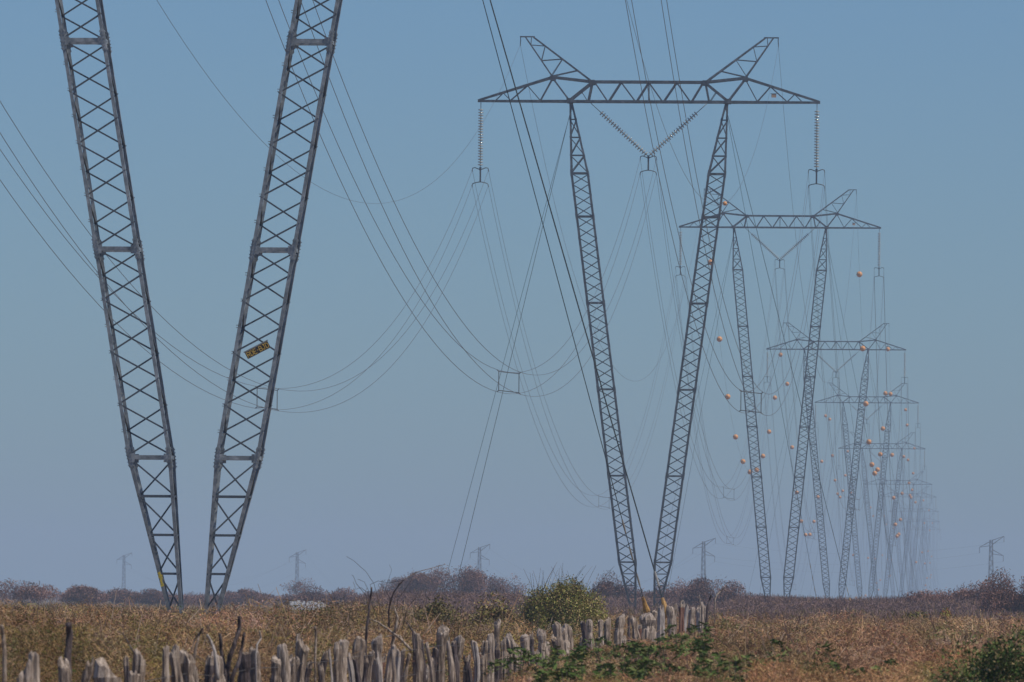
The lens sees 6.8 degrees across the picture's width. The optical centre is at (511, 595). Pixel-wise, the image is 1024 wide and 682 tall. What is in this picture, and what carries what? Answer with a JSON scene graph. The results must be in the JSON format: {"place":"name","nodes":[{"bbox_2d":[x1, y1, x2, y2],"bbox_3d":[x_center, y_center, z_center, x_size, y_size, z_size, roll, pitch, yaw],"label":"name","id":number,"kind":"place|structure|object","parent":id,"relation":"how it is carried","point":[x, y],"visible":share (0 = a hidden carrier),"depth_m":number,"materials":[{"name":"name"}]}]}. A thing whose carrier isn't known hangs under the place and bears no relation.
{"place":"outdoors","nodes":[
{"label":"outdoors","id":0,"kind":"place"},
{"bbox_2d":[0,0,1023,599],"label":"sky","id":1,"kind":"structure","parent":0,"point":[921,106],"materials":[{"name":"blue"}]},
{"label":"ground","id":2,"kind":"structure","parent":0,"visible":0},
{"bbox_2d":[0,578,60,606],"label":"bare bush","id":3,"kind":"object","parent":2,"relation":"on","point":[29,590],"visible":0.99,"depth_m":805.34,"materials":[{"name":"brown plant"}]},
{"bbox_2d":[64,622,72,674],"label":"wooden post","id":4,"kind":"object","parent":2,"relation":"on","point":[68,647],"visible":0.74,"depth_m":79.45,"materials":[{"name":"grey wood"}]},
{"bbox_2d":[57,584,110,607],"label":"bare bush","id":5,"kind":"object","parent":2,"relation":"on","point":[77,593],"visible":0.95,"depth_m":929.33,"materials":[{"name":"brown plant"}]},
{"bbox_2d":[117,553,131,590],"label":"lattice mast tower","id":6,"kind":"structure","parent":2,"relation":"on","point":[123,568],"depth_m":4099.61,"materials":[{"name":"grey metal"}]},
{"bbox_2d":[100,586,171,605],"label":"bare bush","id":7,"kind":"object","parent":2,"relation":"on","point":[123,595],"visible":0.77,"depth_m":1053.25,"materials":[{"name":"brown plant"}]},
{"bbox_2d":[140,592,198,606],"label":"bare bush","id":8,"kind":"object","parent":2,"relation":"on","point":[188,602],"visible":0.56,"depth_m":1052.92,"materials":[{"name":"brown plant"}]},
{"bbox_2d":[175,593,234,606],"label":"bare bush","id":9,"kind":"object","parent":2,"relation":"on","point":[201,597],"visible":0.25,"depth_m":1083.85,"materials":[{"name":"brown plant"}]},
{"bbox_2d":[224,588,262,606],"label":"bare bush","id":10,"kind":"object","parent":2,"relation":"on","point":[233,597],"visible":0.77,"depth_m":1053.20,"materials":[{"name":"brown plant"}]},
{"bbox_2d":[244,592,294,606],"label":"bare bush","id":11,"kind":"object","parent":2,"relation":"on","point":[265,597],"visible":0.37,"depth_m":1115.51,"materials":[{"name":"brown plant"}]},
{"bbox_2d":[279,578,312,594],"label":"bare tree","id":12,"kind":"object","parent":2,"relation":"on","point":[295,587],"visible":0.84,"depth_m":1177.67,"materials":[{"name":"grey plant"}]},
{"bbox_2d":[289,550,305,594],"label":"lattice mast tower","id":13,"kind":"structure","parent":2,"relation":"on","point":[297,562],"depth_m":3799.86,"materials":[{"name":"grey metal"}]},
{"bbox_2d":[290,600,325,609],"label":"wall","id":14,"kind":"structure","parent":2,"relation":"on","point":[303,603],"depth_m":699.89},
{"bbox_2d":[291,584,357,603],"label":"bare bush","id":15,"kind":"object","parent":2,"relation":"on","point":[321,596],"visible":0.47,"depth_m":929.12,"materials":[{"name":"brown plant"}]},
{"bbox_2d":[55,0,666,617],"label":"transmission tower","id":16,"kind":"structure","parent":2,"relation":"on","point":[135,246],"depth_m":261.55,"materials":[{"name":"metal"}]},
{"bbox_2d":[0,101,487,412],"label":"conductor bundle","id":17,"kind":"object","parent":16,"relation":"hanging from","point":[182,335],"visible":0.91,"depth_m":405.62,"materials":[{"name":"metal"}]},
{"bbox_2d":[157,1,519,203],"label":"earth wire","id":18,"kind":"object","parent":16,"relation":"attached to","point":[279,157],"visible":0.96,"depth_m":423.02,"materials":[{"name":"metal"}]},
{"bbox_2d":[266,0,655,396],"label":"conductor bundle","id":19,"kind":"object","parent":16,"relation":"hanging from","point":[419,252],"visible":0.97,"depth_m":372.26,"materials":[{"name":"metal"}]},
{"bbox_2d":[627,3,777,205],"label":"earth wire","id":20,"kind":"object","parent":16,"relation":"attached to","point":[665,130],"visible":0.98,"depth_m":425.98,"materials":[{"name":"metal"}]},
{"bbox_2d":[625,0,824,415],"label":"conductor bundle","id":21,"kind":"object","parent":16,"relation":"hanging from","point":[708,234],"visible":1,"depth_m":355.58,"materials":[{"name":"metal"}]},
{"bbox_2d":[17,600,705,681],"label":"stake fence","id":22,"kind":"object","parent":2,"relation":"on","point":[358,666],"visible":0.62,"depth_m":118.46,"materials":[{"name":"grey wood"}]},
{"bbox_2d":[0,624,6,681],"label":"wooden post","id":23,"kind":"object","parent":22,"relation":"attached to","point":[4,663],"visible":1,"depth_m":74.45,"materials":[{"name":"grey wood"}]},
{"bbox_2d":[191,627,203,680],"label":"dead branch","id":24,"kind":"object","parent":22,"relation":"attached to","point":[196,644],"visible":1,"depth_m":89.07,"materials":[{"name":"grey wood"}]},
{"bbox_2d":[206,634,219,679],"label":"dead branch","id":25,"kind":"object","parent":22,"relation":"attached to","point":[215,659],"visible":1,"depth_m":90.71,"materials":[{"name":"grey wood"}]},
{"bbox_2d":[218,616,244,681],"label":"dead branch","id":26,"kind":"object","parent":22,"relation":"attached to","point":[227,676],"visible":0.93,"depth_m":93.18,"materials":[{"name":"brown wood"}]},
{"bbox_2d":[255,631,261,681],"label":"dead stick","id":27,"kind":"object","parent":22,"relation":"attached to","point":[259,640],"visible":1,"depth_m":96.28,"materials":[{"name":"grey wood"}]},
{"bbox_2d":[314,626,316,681],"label":"wooden post","id":28,"kind":"object","parent":22,"relation":"attached to","point":[315,651],"visible":1,"depth_m":106.50,"materials":[{"name":"grey wood"}]},
{"bbox_2d":[365,587,371,680],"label":"dead stick","id":29,"kind":"object","parent":22,"relation":"attached to","point":[367,620],"visible":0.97,"depth_m":113.76,"materials":[{"name":"brown wood"}]},
{"bbox_2d":[369,603,412,681],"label":"dead branch","id":30,"kind":"object","parent":22,"relation":"attached to","point":[393,650],"visible":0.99,"depth_m":117.19,"materials":[{"name":"brown wood"}]},
{"bbox_2d":[346,556,444,634],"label":"arching shrub","id":31,"kind":"object","parent":2,"relation":"on","point":[390,601],"visible":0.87,"depth_m":150.04,"materials":[{"name":"brown plant"}]},
{"bbox_2d":[376,574,427,591],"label":"bare tree","id":32,"kind":"object","parent":2,"relation":"on","point":[400,587],"visible":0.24,"depth_m":1049.60,"materials":[{"name":"brown plant"}]},
{"bbox_2d":[402,568,444,592],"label":"bare tree","id":33,"kind":"object","parent":2,"relation":"on","point":[419,582],"visible":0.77,"depth_m":999.48,"materials":[{"name":"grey plant"}]},
{"bbox_2d":[407,586,468,633],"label":"leafy shrub","id":34,"kind":"object","parent":2,"relation":"on","point":[439,607],"visible":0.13,"depth_m":204.53,"materials":[{"name":"green plant"}]},
{"bbox_2d":[428,563,491,594],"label":"bare bush","id":35,"kind":"object","parent":2,"relation":"on","point":[470,584],"visible":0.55,"depth_m":949.62,"materials":[{"name":"brown plant"}]},
{"bbox_2d":[470,544,489,587],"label":"lattice mast tower","id":36,"kind":"structure","parent":2,"relation":"on","point":[480,557],"depth_m":3349.76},
{"bbox_2d":[460,567,512,593],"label":"bare tree","id":37,"kind":"object","parent":2,"relation":"on","point":[496,585],"visible":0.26,"depth_m":999.68,"materials":[{"name":"brown plant"}]},
{"bbox_2d":[461,587,519,636],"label":"leafy shrub","id":38,"kind":"object","parent":2,"relation":"on","point":[488,612],"visible":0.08,"depth_m":199.84,"materials":[{"name":"green plant"}]},
{"bbox_2d":[495,573,526,593],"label":"bare bush","id":39,"kind":"object","parent":2,"relation":"on","point":[516,586],"visible":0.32,"depth_m":1299.57,"materials":[{"name":"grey plant"}]},
{"bbox_2d":[0,585,1023,681],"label":"field scrub","id":40,"kind":"object","parent":2,"relation":"on","point":[27,640],"visible":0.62,"depth_m":123.71,"materials":[{"name":"brown plant"}]},
{"bbox_2d":[0,585,1023,625],"bbox_3d":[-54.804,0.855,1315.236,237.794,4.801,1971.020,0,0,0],"label":"leafless scrub","id":41,"kind":"object","parent":2,"relation":"on","point":[770,605],"visible":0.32,"depth_m":569.99,"materials":[{"name":"brown plant"}]},
{"bbox_2d":[487,645,539,680],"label":"green weed","id":42,"kind":"object","parent":2,"relation":"on","point":[526,658],"visible":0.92,"depth_m":101.65,"materials":[{"name":"green plant"}]},
{"bbox_2d":[481,653,560,679],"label":"green weed","id":43,"kind":"object","parent":2,"relation":"on","point":[538,656],"visible":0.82,"depth_m":96.54,"materials":[{"name":"green plant"}]},
{"bbox_2d":[501,644,565,676],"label":"green weed","id":44,"kind":"object","parent":2,"relation":"on","point":[556,646],"visible":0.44,"depth_m":103.09,"materials":[{"name":"green plant"}]},
{"bbox_2d":[524,663,548,681],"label":"green weed","id":45,"kind":"object","parent":2,"relation":"on","point":[542,678],"visible":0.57,"depth_m":94.49,"materials":[{"name":"green plant"}]},
{"bbox_2d":[544,663,582,681],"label":"green weed","id":46,"kind":"object","parent":2,"relation":"on","point":[567,672],"visible":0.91,"depth_m":90.72,"materials":[{"name":"green plant"}]},
{"bbox_2d":[515,565,611,632],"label":"green bush","id":47,"kind":"object","parent":2,"relation":"on","point":[567,600],"visible":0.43,"depth_m":214.70,"materials":[{"name":"green plant"}]},
{"bbox_2d":[542,647,587,681],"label":"green weed","id":48,"kind":"object","parent":2,"relation":"on","point":[555,651],"visible":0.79,"depth_m":97.32,"materials":[{"name":"green plant"}]},
{"bbox_2d":[543,647,589,665],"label":"green weed","id":49,"kind":"object","parent":2,"relation":"on","point":[578,650],"visible":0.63,"depth_m":103.45,"materials":[{"name":"green plant"}]},
{"bbox_2d":[541,651,628,681],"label":"green weed","id":50,"kind":"object","parent":2,"relation":"on","point":[579,657],"visible":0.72,"depth_m":96.36,"materials":[{"name":"green plant"}]},
{"bbox_2d":[570,636,617,674],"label":"green weed","id":51,"kind":"object","parent":2,"relation":"on","point":[599,640],"visible":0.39,"depth_m":105.86,"materials":[{"name":"green plant"}]},
{"bbox_2d":[575,639,621,668],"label":"green weed","id":52,"kind":"object","parent":2,"relation":"on","point":[597,650],"visible":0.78,"depth_m":103.08,"materials":[{"name":"green plant"}]},
{"bbox_2d":[591,660,639,680],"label":"green weed","id":53,"kind":"object","parent":2,"relation":"on","point":[611,666],"visible":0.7,"depth_m":93.11,"materials":[{"name":"green plant"}]},
{"bbox_2d":[586,570,646,598],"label":"bare bush","id":54,"kind":"object","parent":2,"relation":"on","point":[609,589],"visible":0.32,"depth_m":799.60,"materials":[{"name":"brown plant"}]},
{"bbox_2d":[602,652,653,679],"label":"green weed","id":55,"kind":"object","parent":2,"relation":"on","point":[626,658],"visible":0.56,"depth_m":95.78,"materials":[{"name":"green plant"}]},
{"bbox_2d":[615,641,653,657],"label":"green weed","id":56,"kind":"object","parent":2,"relation":"on","point":[635,643],"visible":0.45,"depth_m":108.32,"materials":[{"name":"green plant"}]},
{"bbox_2d":[607,641,671,680],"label":"green weed","id":57,"kind":"object","parent":2,"relation":"on","point":[640,650],"visible":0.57,"depth_m":102.36,"materials":[{"name":"green plant"}]},
{"bbox_2d":[627,662,653,679],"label":"green weed","id":58,"kind":"object","parent":2,"relation":"on","point":[636,672],"visible":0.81,"depth_m":91.63,"materials":[{"name":"green plant"}]},
{"bbox_2d":[442,36,849,608],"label":"transmission tower","id":59,"kind":"structure","parent":2,"relation":"on","point":[591,83],"depth_m":639.53,"materials":[{"name":"metal"}]},
{"bbox_2d":[640,159,784,500],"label":"conductor bundle","id":60,"kind":"object","parent":59,"relation":"hanging from","point":[687,362],"visible":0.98,"depth_m":761.36,"materials":[{"name":"metal"}]},
{"bbox_2d":[808,172,883,510],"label":"conductor bundle","id":61,"kind":"object","parent":59,"relation":"hanging from","point":[837,367],"visible":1,"depth_m":751.43,"materials":[{"name":"metal"}]},
{"bbox_2d":[623,588,672,600],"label":"bare bush","id":62,"kind":"object","parent":2,"relation":"on","point":[650,593],"visible":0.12,"depth_m":799.50,"materials":[{"name":"brown plant"}]},
{"bbox_2d":[631,638,689,675],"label":"green weed","id":63,"kind":"object","parent":2,"relation":"on","point":[655,648],"visible":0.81,"depth_m":100.09,"materials":[{"name":"green plant"}]},
{"bbox_2d":[636,656,694,680],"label":"green weed","id":64,"kind":"object","parent":2,"relation":"on","point":[647,661],"visible":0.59,"depth_m":94.03,"materials":[{"name":"green plant"}]},
{"bbox_2d":[646,634,689,661],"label":"green weed","id":65,"kind":"object","parent":2,"relation":"on","point":[660,639],"visible":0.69,"depth_m":108.25,"materials":[{"name":"green plant"}]},
{"bbox_2d":[652,580,689,601],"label":"bare bush","id":66,"kind":"object","parent":2,"relation":"on","point":[672,589],"visible":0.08,"depth_m":819.45,"materials":[{"name":"brown plant"}]},
{"bbox_2d":[660,624,706,655],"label":"green weed","id":67,"kind":"object","parent":2,"relation":"on","point":[685,637],"visible":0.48,"depth_m":114.13,"materials":[{"name":"green plant"}]},
{"bbox_2d":[671,648,712,678],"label":"green weed","id":68,"kind":"object","parent":2,"relation":"on","point":[680,652],"visible":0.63,"depth_m":97.06,"materials":[{"name":"green plant"}]},
{"bbox_2d":[690,639,712,665],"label":"green weed","id":69,"kind":"object","parent":2,"relation":"on","point":[701,650],"visible":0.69,"depth_m":105.05,"materials":[{"name":"green plant"}]},
{"bbox_2d":[686,621,717,651],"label":"green weed","id":70,"kind":"object","parent":2,"relation":"on","point":[693,629],"visible":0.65,"depth_m":117.07,"materials":[{"name":"green plant"}]},
{"bbox_2d":[694,538,715,584],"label":"lattice mast tower","id":71,"kind":"structure","parent":2,"relation":"on","point":[702,564],"depth_m":2999.61,"materials":[{"name":"grey metal"}]},
{"bbox_2d":[664,575,746,605],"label":"bare bush","id":72,"kind":"object","parent":2,"relation":"on","point":[694,591],"visible":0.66,"depth_m":799.37,"materials":[{"name":"brown plant"}]},
{"bbox_2d":[693,651,728,680],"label":"green weed","id":73,"kind":"object","parent":2,"relation":"on","point":[721,661],"visible":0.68,"depth_m":93.07,"materials":[{"name":"green plant"}]},
{"bbox_2d":[719,656,744,681],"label":"green weed","id":74,"kind":"object","parent":2,"relation":"on","point":[735,665],"visible":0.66,"depth_m":94.40,"materials":[{"name":"green plant"}]},
{"bbox_2d":[741,654,785,679],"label":"green weed","id":75,"kind":"object","parent":2,"relation":"on","point":[749,660],"visible":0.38,"depth_m":97.58,"materials":[{"name":"green plant"}]},
{"bbox_2d":[749,639,785,664],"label":"green weed","id":76,"kind":"object","parent":2,"relation":"on","point":[777,642],"visible":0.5,"depth_m":102.11,"materials":[{"name":"green plant"}]},
{"bbox_2d":[658,189,898,596],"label":"transmission tower","id":77,"kind":"structure","parent":2,"relation":"on","point":[825,227],"depth_m":1083.50,"materials":[{"name":"metal"}]},
{"bbox_2d":[472,171,684,508],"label":"conductor bundle","id":78,"kind":"object","parent":77,"relation":"hanging from","point":[536,371],"visible":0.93,"depth_m":747.50,"materials":[{"name":"metal"}]},
{"bbox_2d":[520,45,703,380],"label":"earth wire","id":79,"kind":"object","parent":77,"relation":"attached to","point":[566,248],"visible":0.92,"depth_m":737.85,"materials":[{"name":"metal"}]},
{"bbox_2d":[675,270,770,544],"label":"conductor bundle","id":80,"kind":"object","parent":77,"relation":"hanging from","point":[705,436],"visible":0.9,"depth_m":1217.75,"materials":[{"name":"metal"}]},
{"bbox_2d":[775,262,838,538],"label":"conductor bundle","id":81,"kind":"object","parent":77,"relation":"hanging from","point":[796,423],"visible":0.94,"depth_m":1209.48,"materials":[{"name":"metal"}]},
{"bbox_2d":[778,46,856,381],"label":"earth wire","id":82,"kind":"object","parent":77,"relation":"attached to","point":[795,233],"visible":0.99,"depth_m":727.17,"materials":[{"name":"metal"}]},
{"bbox_2d":[874,276,907,545],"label":"conductor bundle","id":83,"kind":"object","parent":77,"relation":"hanging from","point":[888,429],"visible":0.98,"depth_m":1201.71,"materials":[{"name":"metal"}]},
{"bbox_2d":[765,650,816,679],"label":"green weed","id":84,"kind":"object","parent":2,"relation":"on","point":[784,653],"visible":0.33,"depth_m":92.75,"materials":[{"name":"green plant"}]},
{"bbox_2d":[781,640,845,663],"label":"green weed","id":85,"kind":"object","parent":2,"relation":"on","point":[828,648],"visible":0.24,"depth_m":106.24,"materials":[{"name":"green plant"}]},
{"bbox_2d":[787,659,841,672],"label":"green weed","id":86,"kind":"object","parent":2,"relation":"on","point":[832,663],"visible":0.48,"depth_m":97.70,"materials":[{"name":"green plant"}]},
{"bbox_2d":[748,323,917,597],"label":"transmission tower","id":87,"kind":"structure","parent":2,"relation":"on","point":[859,409],"depth_m":1567.49,"materials":[{"name":"metal"}]},
{"bbox_2d":[836,665,885,681],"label":"green weed","id":88,"kind":"object","parent":2,"relation":"on","point":[861,669],"visible":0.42,"depth_m":92.40,"materials":[{"name":"green plant"}]},
{"bbox_2d":[801,383,923,597],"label":"transmission tower","id":89,"kind":"structure","parent":2,"relation":"on","point":[843,402],"depth_m":2102.50,"materials":[{"name":"metal"}]},
{"bbox_2d":[764,385,817,589],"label":"conductor bundle","id":90,"kind":"object","parent":89,"relation":"hanging from","point":[779,495],"visible":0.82,"depth_m":1707.57,"materials":[{"name":"metal"}]},
{"bbox_2d":[833,377,868,585],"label":"conductor bundle","id":91,"kind":"object","parent":89,"relation":"hanging from","point":[844,490],"visible":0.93,"depth_m":1722.38,"materials":[{"name":"metal"}]},
{"bbox_2d":[901,388,919,590],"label":"conductor bundle","id":92,"kind":"object","parent":89,"relation":"hanging from","point":[909,497],"visible":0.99,"depth_m":1701.10,"materials":[{"name":"metal"}]},
{"bbox_2d":[851,659,897,677],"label":"green weed","id":93,"kind":"object","parent":2,"relation":"on","point":[888,661],"visible":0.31,"depth_m":95.29,"materials":[{"name":"green plant"}]},
{"bbox_2d":[831,432,931,598],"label":"transmission tower","id":94,"kind":"structure","parent":2,"relation":"on","point":[864,480],"depth_m":2518.47,"materials":[{"name":"metal"}]},
{"bbox_2d":[854,471,933,597],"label":"transmission tower","id":95,"kind":"structure","parent":2,"relation":"on","point":[909,522],"depth_m":3178.46,"materials":[{"name":"metal"}]},
{"bbox_2d":[878,486,940,597],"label":"transmission tower","id":96,"kind":"structure","parent":2,"relation":"on","point":[911,578],"depth_m":3757.47,"materials":[{"name":"metal"}]},
{"bbox_2d":[888,502,939,594],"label":"transmission tower","id":97,"kind":"structure","parent":2,"relation":"on","point":[920,539],"depth_m":4299.47,"materials":[{"name":"metal"}]},
{"bbox_2d":[901,610,927,621],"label":"yellow green shrub","id":98,"kind":"object","parent":2,"relation":"on","point":[917,613],"visible":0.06,"depth_m":329.68,"materials":[{"name":"green plant"}]},
{"bbox_2d":[894,513,939,593],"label":"transmission tower","id":99,"kind":"structure","parent":2,"relation":"on","point":[923,549],"depth_m":4849.52,"materials":[{"name":"metal"}]},
{"bbox_2d":[902,524,940,590],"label":"transmission tower","id":100,"kind":"structure","parent":2,"relation":"on","point":[926,551],"depth_m":5399.49,"materials":[{"name":"metal"}]},
{"bbox_2d":[924,667,954,681],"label":"green weed","id":101,"kind":"object","parent":2,"relation":"on","point":[940,676],"visible":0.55,"depth_m":94.58,"materials":[{"name":"green plant"}]},
{"bbox_2d":[895,585,986,611],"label":"bare bush","id":102,"kind":"object","parent":2,"relation":"on","point":[928,595],"visible":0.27,"depth_m":598.76,"materials":[{"name":"brown plant"}]},
{"bbox_2d":[937,607,959,620],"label":"yellow green shrub","id":103,"kind":"object","parent":2,"relation":"on","point":[947,613],"visible":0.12,"depth_m":329.80,"materials":[{"name":"green plant"}]},
{"bbox_2d":[941,620,1023,681],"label":"dark green shrub","id":104,"kind":"object","parent":2,"relation":"on","point":[988,666],"visible":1,"depth_m":91.81,"materials":[{"name":"green plant"}]},
{"bbox_2d":[947,579,1022,607],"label":"bare bush","id":105,"kind":"object","parent":2,"relation":"on","point":[963,591],"visible":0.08,"depth_m":598.63,"materials":[{"name":"brown plant"}]},
{"bbox_2d":[979,536,1003,581],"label":"lattice mast tower","id":106,"kind":"structure","parent":2,"relation":"on","point":[990,543],"depth_m":2849.72,"materials":[{"name":"grey metal"}]},
{"bbox_2d":[976,567,1023,614],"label":"bare bush","id":107,"kind":"object","parent":2,"relation":"on","point":[1003,598],"visible":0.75,"depth_m":519.75,"materials":[{"name":"brown plant"}]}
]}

